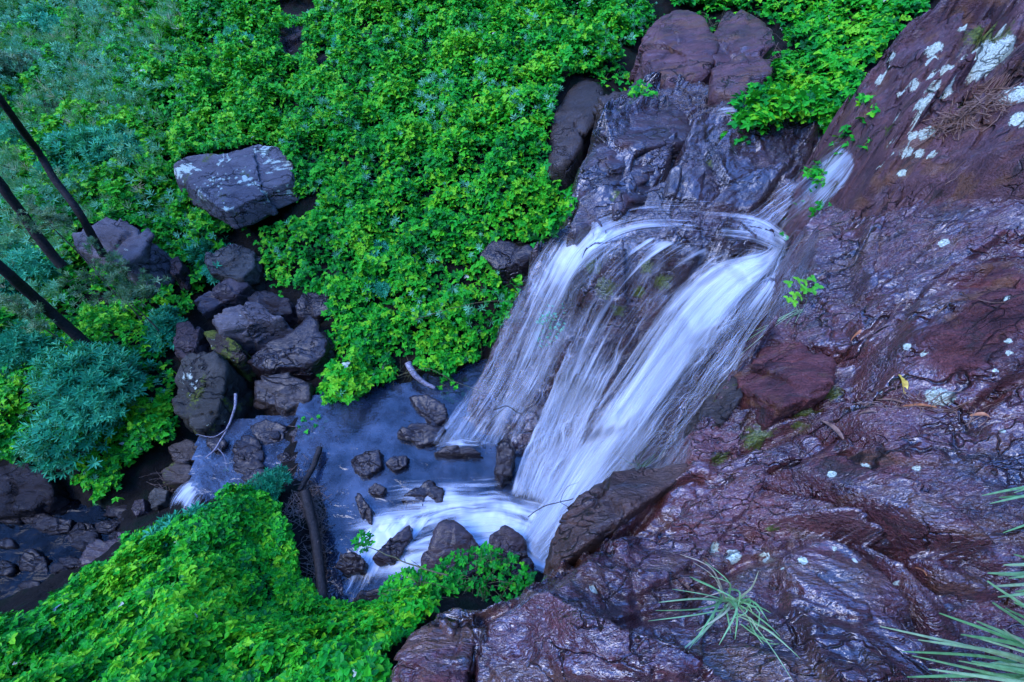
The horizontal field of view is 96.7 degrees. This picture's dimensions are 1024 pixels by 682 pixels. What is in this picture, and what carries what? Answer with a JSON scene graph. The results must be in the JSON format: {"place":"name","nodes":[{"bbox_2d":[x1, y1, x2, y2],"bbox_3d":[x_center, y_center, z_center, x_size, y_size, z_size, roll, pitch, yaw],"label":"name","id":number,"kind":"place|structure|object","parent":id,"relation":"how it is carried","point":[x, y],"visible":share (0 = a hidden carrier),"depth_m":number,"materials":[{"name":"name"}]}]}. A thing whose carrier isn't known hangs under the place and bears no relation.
{"place":"outdoors","nodes":[
{"label":"outdoors","id":0,"kind":"place"},
{"bbox_2d":[0,498,117,599],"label":"stream water","id":1,"kind":"structure","parent":0,"point":[52,549],"depth_m":4.67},
{"bbox_2d":[70,533,99,551],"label":"stone","id":2,"kind":"object","parent":1,"relation":"in","point":[79,544],"visible":0.52,"depth_m":4.62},
{"bbox_2d":[294,359,554,602],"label":"pool water","id":3,"kind":"structure","parent":0,"point":[375,417],"depth_m":4.48,"materials":[{"name":"liquid"}]},
{"bbox_2d":[355,493,374,525],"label":"pool rock","id":4,"kind":"object","parent":3,"relation":"in","point":[367,512],"visible":0.84,"depth_m":4.10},
{"bbox_2d":[351,450,383,478],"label":"pool rock","id":5,"kind":"object","parent":3,"relation":"in","point":[368,464],"visible":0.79,"depth_m":4.41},
{"bbox_2d":[352,587,389,602],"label":"pool rock","id":6,"kind":"object","parent":3,"relation":"in","point":[370,595],"visible":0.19,"depth_m":3.52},
{"bbox_2d":[368,483,386,497],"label":"pool rock","id":7,"kind":"object","parent":3,"relation":"in","point":[375,490],"visible":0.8,"depth_m":4.25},
{"bbox_2d":[372,525,413,566],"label":"pool rock","id":8,"kind":"object","parent":3,"relation":"in","point":[397,544],"visible":0.69,"depth_m":3.88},
{"bbox_2d":[386,456,408,471],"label":"pool rock","id":9,"kind":"object","parent":3,"relation":"in","point":[396,463],"visible":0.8,"depth_m":4.42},
{"bbox_2d":[405,361,435,388],"bbox_3d":[-1.020,0.383,4.995,0.410,0.205,0.105,33,57,25],"label":"driftwood","id":10,"kind":"object","parent":3,"relation":"on","point":[415,374],"visible":0.99,"depth_m":4.98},
{"bbox_2d":[397,422,446,448],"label":"pool rock","id":11,"kind":"object","parent":3,"relation":"in","point":[421,435],"visible":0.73,"depth_m":4.59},
{"bbox_2d":[401,480,444,510],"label":"pool rock","id":12,"kind":"object","parent":3,"relation":"in","point":[413,498],"visible":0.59,"depth_m":4.21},
{"bbox_2d":[409,394,448,425],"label":"pool rock","id":13,"kind":"object","parent":3,"relation":"in","point":[429,408],"visible":0.67,"depth_m":4.79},
{"bbox_2d":[434,445,482,458],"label":"pool rock","id":14,"kind":"object","parent":3,"relation":"in","point":[453,452],"visible":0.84,"depth_m":4.47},
{"bbox_2d":[494,435,515,487],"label":"pool rock","id":15,"kind":"object","parent":3,"relation":"in","point":[504,468],"visible":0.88,"depth_m":4.22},
{"bbox_2d":[489,525,527,568],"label":"pool rock","id":16,"kind":"object","parent":3,"relation":"in","point":[506,538],"visible":0.45,"depth_m":3.83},
{"bbox_2d":[502,551,534,580],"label":"pool rock","id":17,"kind":"object","parent":3,"relation":"in","point":[525,558],"visible":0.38,"depth_m":3.64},
{"bbox_2d":[0,0,939,679],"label":"ground","id":18,"kind":"structure","parent":0,"point":[138,476],"depth_m":5.40,"materials":[{"name":"soil"}]},
{"bbox_2d":[0,560,16,576],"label":"stone","id":19,"kind":"object","parent":18,"relation":"on","point":[7,568],"visible":0.56,"depth_m":4.47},
{"bbox_2d":[0,116,34,152],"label":"olive sprig","id":20,"kind":"object","parent":18,"relation":"on","point":[7,130],"visible":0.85,"depth_m":5.34,"materials":[{"name":"green plant"}]},
{"bbox_2d":[0,47,56,78],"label":"shrub","id":21,"kind":"object","parent":18,"relation":"on","point":[11,57],"visible":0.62,"depth_m":7.25,"materials":[{"name":"green plant"}]},
{"bbox_2d":[0,316,59,378],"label":"shrub","id":22,"kind":"object","parent":18,"relation":"on","point":[16,346],"visible":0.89,"depth_m":5.10,"materials":[{"name":"blue plant"}]},
{"bbox_2d":[0,234,63,305],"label":"shrub","id":23,"kind":"object","parent":18,"relation":"on","point":[28,259],"visible":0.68,"depth_m":5.51,"materials":[{"name":"blue plant"}]},
{"bbox_2d":[17,548,48,572],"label":"stream rock","id":24,"kind":"object","parent":18,"relation":"on","point":[31,560],"visible":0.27,"depth_m":4.52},
{"bbox_2d":[0,176,67,268],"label":"tree","id":25,"kind":"object","parent":18,"relation":"on","point":[43,242],"visible":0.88,"depth_m":5.25,"materials":[{"name":"brown plant"}]},
{"bbox_2d":[0,461,69,519],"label":"stream rock","id":26,"kind":"object","parent":18,"relation":"on","point":[25,492],"visible":0.46,"depth_m":4.80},
{"bbox_2d":[11,2,68,37],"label":"shrub","id":27,"kind":"object","parent":18,"relation":"on","point":[33,14],"visible":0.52,"depth_m":8.25,"materials":[{"name":"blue plant"}]},
{"bbox_2d":[0,260,95,347],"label":"tree","id":28,"kind":"object","parent":18,"relation":"on","point":[32,295],"visible":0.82,"depth_m":4.78,"materials":[{"name":"brown plant"}]},
{"bbox_2d":[0,291,67,346],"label":"olive sprig","id":29,"kind":"object","parent":28,"relation":"attached to","point":[25,313],"visible":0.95,"depth_m":4.70,"materials":[{"name":"green plant"}]},
{"bbox_2d":[0,93,107,257],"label":"tree","id":30,"kind":"object","parent":18,"relation":"on","point":[51,174],"visible":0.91,"depth_m":4.84,"materials":[{"name":"brown plant"}]},
{"bbox_2d":[35,517,76,534],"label":"stream rock","id":31,"kind":"object","parent":18,"relation":"on","point":[56,526],"visible":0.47,"depth_m":4.71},
{"bbox_2d":[28,123,92,179],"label":"shrub","id":32,"kind":"object","parent":18,"relation":"on","point":[49,137],"visible":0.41,"depth_m":6.28,"materials":[{"name":"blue plant"}]},
{"bbox_2d":[9,194,117,296],"bbox_3d":[-4.873,-0.961,5.214,0.650,1.468,0.415,8,51,7],"label":"olive sprig","id":33,"kind":"object","parent":18,"relation":"on","point":[47,216],"visible":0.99,"depth_m":4.77,"materials":[{"name":"green plant"}]},
{"bbox_2d":[68,522,99,542],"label":"stone","id":34,"kind":"object","parent":18,"relation":"on","point":[85,529],"visible":0.41,"depth_m":4.69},
{"bbox_2d":[9,335,159,481],"bbox_3d":[-4.529,0.566,4.814,1.349,0.952,1.636,-11,51,-9],"label":"shrub","id":35,"kind":"object","parent":18,"relation":"on","point":[65,387],"visible":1,"depth_m":4.58,"materials":[{"name":"blue plant"}]},
{"bbox_2d":[0,0,179,326],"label":"feathery undergrowth","id":36,"kind":"object","parent":18,"relation":"on","point":[60,51],"visible":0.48,"depth_m":6.92,"materials":[{"name":"green plant"}]},
{"bbox_2d":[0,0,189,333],"bbox_3d":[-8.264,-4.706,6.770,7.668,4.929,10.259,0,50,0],"label":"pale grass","id":37,"kind":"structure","parent":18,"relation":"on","point":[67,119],"depth_m":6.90,"materials":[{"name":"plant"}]},
{"bbox_2d":[56,236,144,323],"bbox_3d":[-4.483,-0.488,5.192,0.686,1.302,0.700,-35,58,-26],"label":"olive sprig","id":38,"kind":"object","parent":18,"relation":"on","point":[113,270],"visible":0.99,"depth_m":4.88,"materials":[{"name":"green plant"}]},
{"bbox_2d":[78,531,130,566],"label":"stream rock","id":39,"kind":"object","parent":18,"relation":"on","point":[97,548],"visible":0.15,"depth_m":4.54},
{"bbox_2d":[61,120,149,172],"bbox_3d":[-5.648,-2.744,6.377,1.168,0.585,0.825,-9,51,-8],"label":"shrub","id":40,"kind":"object","parent":18,"relation":"on","point":[95,146],"visible":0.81,"depth_m":6.25,"materials":[{"name":"green plant"}]},
{"bbox_2d":[72,217,175,298],"bbox_3d":[-4.916,-1.069,5.772,1.177,0.842,0.601,15,52,13],"label":"boulder","id":41,"kind":"object","parent":18,"relation":"on","point":[137,249],"visible":0.66,"depth_m":5.55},
{"bbox_2d":[77,267,172,349],"bbox_3d":[-4.145,-0.252,5.200,0.623,1.142,0.753,21,53,17],"label":"olive sprig","id":42,"kind":"object","parent":18,"relation":"on","point":[138,290],"visible":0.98,"depth_m":4.89,"materials":[{"name":"green plant"}]},
{"bbox_2d":[131,499,150,516],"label":"stream rock","id":43,"kind":"object","parent":18,"relation":"on","point":[140,507],"visible":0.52,"depth_m":4.72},
{"bbox_2d":[137,303,186,357],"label":"shrub","id":44,"kind":"object","parent":18,"relation":"on","point":[166,318],"visible":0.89,"depth_m":5.43,"materials":[{"name":"blue plant"}]},
{"bbox_2d":[148,488,177,510],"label":"stream rock","id":45,"kind":"object","parent":18,"relation":"on","point":[159,498],"visible":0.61,"depth_m":4.73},
{"bbox_2d":[138,500,208,557],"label":"shrub","id":46,"kind":"object","parent":18,"relation":"on","point":[192,509],"visible":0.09,"depth_m":3.85,"materials":[{"name":"blue plant"}]},
{"bbox_2d":[161,462,194,493],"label":"stream rock","id":47,"kind":"object","parent":18,"relation":"on","point":[176,476],"visible":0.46,"depth_m":4.70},
{"bbox_2d":[170,257,192,290],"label":"boulder","id":48,"kind":"object","parent":18,"relation":"on","point":[180,272],"visible":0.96,"depth_m":5.73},
{"bbox_2d":[168,439,197,465],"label":"stream rock","id":49,"kind":"object","parent":18,"relation":"on","point":[182,452],"visible":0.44,"depth_m":4.77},
{"bbox_2d":[173,321,210,360],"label":"boulder","id":50,"kind":"object","parent":18,"relation":"on","point":[189,337],"visible":0.68,"depth_m":5.14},
{"bbox_2d":[184,234,230,285],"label":"shrub","id":51,"kind":"object","parent":18,"relation":"on","point":[196,255],"visible":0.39,"depth_m":5.84,"materials":[{"name":"green plant"}]},
{"bbox_2d":[172,351,253,435],"bbox_3d":[-3.385,0.726,5.144,0.702,0.977,0.919,0,50,0],"label":"boulder","id":52,"kind":"object","parent":18,"relation":"on","point":[210,384],"visible":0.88,"depth_m":4.91,"materials":[{"name":"stone"}]},
{"bbox_2d":[206,435,228,453],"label":"stone","id":53,"kind":"object","parent":18,"relation":"on","point":[212,442],"visible":0.59,"depth_m":4.70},
{"bbox_2d":[0,482,442,681],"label":"bank cover","id":54,"kind":"object","parent":18,"relation":"on","point":[94,612],"visible":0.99,"depth_m":2.96,"materials":[{"name":"green plant"}]},
{"bbox_2d":[194,278,255,321],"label":"boulder","id":55,"kind":"object","parent":18,"relation":"on","point":[222,295],"visible":0.77,"depth_m":5.58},
{"bbox_2d":[203,330,255,381],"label":"boulder","id":56,"kind":"object","parent":18,"relation":"on","point":[235,354],"visible":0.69,"depth_m":5.16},
{"bbox_2d":[213,22,255,43],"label":"shrub","id":57,"kind":"object","parent":18,"relation":"on","point":[230,29],"visible":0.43,"depth_m":7.47,"materials":[{"name":"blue plant"}]},
{"bbox_2d":[204,244,266,290],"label":"boulder","id":58,"kind":"object","parent":18,"relation":"on","point":[239,263],"visible":0.78,"depth_m":5.71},
{"bbox_2d":[174,144,300,228],"bbox_3d":[-3.528,-2.130,5.953,1.763,0.555,1.142,28,55,21],"label":"boulder","id":59,"kind":"object","parent":18,"relation":"on","point":[245,187],"visible":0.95,"depth_m":5.71,"materials":[{"name":"stone"}]},
{"bbox_2d":[188,415,296,501],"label":"shallow water","id":60,"kind":"structure","parent":18,"relation":"on","point":[211,474],"depth_m":4.66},
{"bbox_2d":[197,393,237,468],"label":"branch","id":61,"kind":"object","parent":60,"relation":"on","point":[233,412],"visible":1,"depth_m":4.61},
{"bbox_2d":[231,435,261,455],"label":"stone","id":62,"kind":"object","parent":18,"relation":"on","point":[246,440],"visible":0.41,"depth_m":4.71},
{"bbox_2d":[233,445,264,461],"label":"stone","id":63,"kind":"object","parent":18,"relation":"on","point":[259,454],"visible":0.42,"depth_m":4.64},
{"bbox_2d":[233,453,265,473],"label":"stone","id":64,"kind":"object","parent":18,"relation":"on","point":[243,466],"visible":0.52,"depth_m":4.56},
{"bbox_2d":[212,302,292,354],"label":"boulder","id":65,"kind":"object","parent":18,"relation":"on","point":[251,328],"visible":0.79,"depth_m":5.17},
{"bbox_2d":[236,464,292,502],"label":"shrub","id":66,"kind":"object","parent":18,"relation":"on","point":[270,479],"visible":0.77,"depth_m":4.08,"materials":[{"name":"blue plant"}]},
{"bbox_2d":[250,419,288,445],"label":"stream rock","id":67,"kind":"object","parent":18,"relation":"on","point":[262,430],"visible":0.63,"depth_m":4.82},
{"bbox_2d":[248,290,298,326],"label":"boulder","id":68,"kind":"object","parent":18,"relation":"on","point":[274,304],"visible":0.56,"depth_m":5.47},
{"bbox_2d":[253,372,314,416],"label":"boulder","id":69,"kind":"object","parent":18,"relation":"on","point":[285,394],"visible":0.69,"depth_m":5.00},
{"bbox_2d":[278,25,303,55],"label":"boulder","id":70,"kind":"object","parent":18,"relation":"on","point":[290,37],"visible":0.21,"depth_m":7.24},
{"bbox_2d":[247,315,335,380],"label":"boulder","id":71,"kind":"object","parent":18,"relation":"on","point":[304,350],"visible":0.72,"depth_m":5.14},
{"bbox_2d":[282,412,338,598],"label":"debris ridge","id":72,"kind":"structure","parent":18,"relation":"on","point":[315,504],"depth_m":4.06,"materials":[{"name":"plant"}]},
{"bbox_2d":[297,446,322,491],"bbox_3d":[-1.926,1.226,4.368,0.082,0.108,0.477,4,50,3],"label":"log","id":73,"kind":"object","parent":72,"relation":"on","point":[313,466],"visible":0.99,"depth_m":4.34,"materials":[{"name":"wood"}]},
{"bbox_2d":[300,489,327,598],"bbox_3d":[-1.653,1.678,3.819,0.101,0.173,0.993,-21,53,-17],"label":"log","id":74,"kind":"object","parent":72,"relation":"on","point":[314,531],"visible":0.93,"depth_m":3.77,"materials":[{"name":"wood"}]},
{"bbox_2d":[295,292,328,324],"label":"boulder","id":75,"kind":"object","parent":18,"relation":"on","point":[312,304],"visible":0.48,"depth_m":5.41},
{"bbox_2d":[0,0,657,505],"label":"bramble cover","id":76,"kind":"object","parent":18,"relation":"on","point":[564,38],"visible":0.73,"depth_m":5.73,"materials":[{"name":"green plant"}]},
{"bbox_2d":[335,552,368,577],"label":"pool rock","id":77,"kind":"object","parent":18,"relation":"on","point":[350,564],"visible":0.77,"depth_m":3.76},
{"bbox_2d":[362,276,391,298],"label":"shrub","id":78,"kind":"object","parent":18,"relation":"on","point":[383,287],"visible":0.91,"depth_m":5.15,"materials":[{"name":"blue plant"}]},
{"bbox_2d":[378,564,461,603],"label":"stream bush","id":79,"kind":"object","parent":18,"relation":"on","point":[431,580],"visible":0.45,"depth_m":3.15,"materials":[{"name":"green plant"}]},
{"bbox_2d":[368,547,447,575],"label":"branch","id":80,"kind":"object","parent":79,"relation":"attached to","point":[417,565],"visible":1,"depth_m":3.11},
{"bbox_2d":[350,529,375,553],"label":"hanging twig","id":81,"kind":"object","parent":80,"relation":"hanging from","point":[356,542],"visible":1,"depth_m":3.57,"materials":[{"name":"green plant"}]},
{"bbox_2d":[421,519,479,575],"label":"pool rock","id":82,"kind":"object","parent":18,"relation":"on","point":[447,537],"visible":0.48,"depth_m":3.79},
{"bbox_2d":[432,541,536,602],"bbox_3d":[-0.213,1.714,3.280,0.798,0.223,0.526,0,50,0],"label":"stream bush","id":83,"kind":"object","parent":18,"relation":"on","point":[480,585],"visible":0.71,"depth_m":3.31,"materials":[{"name":"green plant"}]},
{"bbox_2d":[478,238,532,293],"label":"boulder","id":84,"kind":"object","parent":18,"relation":"on","point":[508,260],"visible":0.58,"depth_m":5.01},
{"bbox_2d":[547,80,603,192],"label":"boulder","id":85,"kind":"object","parent":18,"relation":"on","point":[571,127],"visible":0.71,"depth_m":5.16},
{"bbox_2d":[589,59,632,90],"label":"trailing bramble","id":86,"kind":"object","parent":18,"relation":"on","point":[599,73],"visible":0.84,"depth_m":5.69,"materials":[{"name":"green plant"}]},
{"bbox_2d":[462,71,823,487],"bbox_3d":[1.550,-0.112,4.523,3.369,3.248,4.669,26,55,20],"label":"waterfall ledge","id":87,"kind":"object","parent":18,"relation":"on","point":[710,191],"visible":0.41,"depth_m":4.04,"materials":[{"name":"liquid"}]},
{"bbox_2d":[176,107,852,588],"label":"waterfall","id":88,"kind":"structure","parent":87,"relation":"on","point":[720,291],"depth_m":4.01,"materials":[{"name":"white liquid"}]},
{"bbox_2d":[535,299,565,347],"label":"waterfall plant","id":89,"kind":"object","parent":87,"relation":"on","point":[551,323],"visible":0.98,"depth_m":4.34,"materials":[{"name":"plant"}]},
{"bbox_2d":[566,206,592,246],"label":"boulder","id":90,"kind":"object","parent":87,"relation":"on","point":[581,225],"visible":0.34,"depth_m":4.05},
{"bbox_2d":[590,79,642,142],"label":"boulder","id":91,"kind":"object","parent":87,"relation":"on","point":[599,106],"visible":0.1,"depth_m":4.89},
{"bbox_2d":[570,95,690,223],"bbox_3d":[1.179,-1.637,4.537,0.993,0.900,1.829,22,53,18],"label":"boulder","id":92,"kind":"object","parent":87,"relation":"on","point":[653,128],"visible":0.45,"depth_m":4.23,"materials":[{"name":"stone"}]},
{"bbox_2d":[627,79,658,97],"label":"trailing bramble","id":93,"kind":"object","parent":87,"relation":"on","point":[636,89],"visible":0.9,"depth_m":4.72,"materials":[{"name":"green plant"}]},
{"bbox_2d":[720,105,769,144],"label":"trailing bramble","id":94,"kind":"object","parent":87,"relation":"on","point":[722,135],"visible":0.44,"depth_m":4.02,"materials":[{"name":"green plant"}]},
{"bbox_2d":[629,10,719,89],"bbox_3d":[1.921,-3.329,5.473,0.950,0.705,1.943,0,50,0],"label":"boulder","id":95,"kind":"object","parent":18,"relation":"on","point":[674,44],"visible":0.66,"depth_m":5.20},
{"bbox_2d":[390,196,1023,681],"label":"rock slab","id":96,"kind":"object","parent":18,"relation":"on","point":[828,536],"visible":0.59,"depth_m":1.46,"materials":[{"name":"stone"}]},
{"bbox_2d":[392,620,477,681],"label":"boulder","id":97,"kind":"object","parent":96,"relation":"on","point":[431,651],"visible":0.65,"depth_m":1.29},
{"bbox_2d":[543,463,687,577],"bbox_3d":[0.411,0.727,1.948,0.752,0.559,0.235,-27,55,-21],"label":"boulder","id":98,"kind":"object","parent":96,"relation":"on","point":[593,518],"visible":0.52,"depth_m":1.76,"materials":[{"name":"stone"}]},
{"bbox_2d":[650,554,767,648],"bbox_3d":[0.497,0.717,1.249,0.335,0.279,0.216,-13,51,-10],"label":"grass tuft","id":99,"kind":"object","parent":96,"relation":"on","point":[735,603],"visible":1,"depth_m":1.25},
{"bbox_2d":[682,376,742,438],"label":"boulder","id":100,"kind":"object","parent":96,"relation":"on","point":[718,410],"visible":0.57,"depth_m":2.14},
{"bbox_2d":[738,603,794,677],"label":"grass tuft","id":101,"kind":"object","parent":96,"relation":"on","point":[759,625],"visible":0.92,"depth_m":1.22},
{"bbox_2d":[728,342,836,430],"bbox_3d":[1.267,0.231,2.241,0.452,0.546,0.456,-12,51,-10],"label":"boulder","id":102,"kind":"object","parent":96,"relation":"on","point":[783,380],"visible":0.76,"depth_m":2.03,"materials":[{"name":"stone"}]},
{"bbox_2d":[783,275,823,306],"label":"seedling","id":103,"kind":"object","parent":96,"relation":"on","point":[804,288],"visible":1,"depth_m":2.34,"materials":[{"name":"green plant"}]},
{"bbox_2d":[792,306,859,363],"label":"boulder","id":104,"kind":"object","parent":96,"relation":"on","point":[817,332],"visible":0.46,"depth_m":2.24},
{"bbox_2d":[739,160,1004,429],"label":"litter on slab","id":105,"kind":"object","parent":96,"relation":"on","point":[938,311],"visible":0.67,"depth_m":1.70,"materials":[{"name":"brown plant"}]},
{"bbox_2d":[880,581,1023,681],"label":"grass tuft","id":106,"kind":"object","parent":96,"relation":"on","point":[1010,664],"visible":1,"depth_m":0.96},
{"bbox_2d":[982,486,1023,532],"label":"grass tuft","id":107,"kind":"object","parent":96,"relation":"on","point":[1014,496],"visible":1,"depth_m":1.14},
{"bbox_2d":[987,554,1023,596],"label":"grass tuft","id":108,"kind":"object","parent":96,"relation":"on","point":[1018,574],"visible":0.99,"depth_m":0.94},
{"bbox_2d":[645,39,811,118],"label":"bare stems","id":109,"kind":"object","parent":18,"relation":"on","point":[699,90],"visible":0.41,"depth_m":4.62,"materials":[{"name":"brown plant"}]},
{"bbox_2d":[707,9,774,106],"bbox_3d":[2.513,-3.055,5.186,0.802,0.770,2.252,14,51,12],"label":"boulder","id":110,"kind":"object","parent":18,"relation":"on","point":[746,41],"visible":0.59,"depth_m":4.83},
{"bbox_2d":[670,0,930,133],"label":"bramble cover","id":111,"kind":"object","parent":18,"relation":"on","point":[821,35],"visible":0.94,"depth_m":5.20,"materials":[{"name":"green plant"}]},
{"bbox_2d":[781,0,1023,255],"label":"lichen boulder","id":112,"kind":"object","parent":18,"relation":"on","point":[942,54],"visible":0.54,"depth_m":2.68,"materials":[{"name":"stone"}]},
{"bbox_2d":[800,93,880,186],"bbox_3d":[2.333,-1.410,3.208,0.335,0.599,0.288,-16,52,-13],"label":"trailing bramble","id":113,"kind":"object","parent":112,"relation":"hanging from","point":[812,172],"visible":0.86,"depth_m":3.23,"materials":[{"name":"green plant"}]},
{"bbox_2d":[911,71,1023,147],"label":"leaf litter","id":114,"kind":"object","parent":112,"relation":"on","point":[989,99],"visible":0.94,"depth_m":2.43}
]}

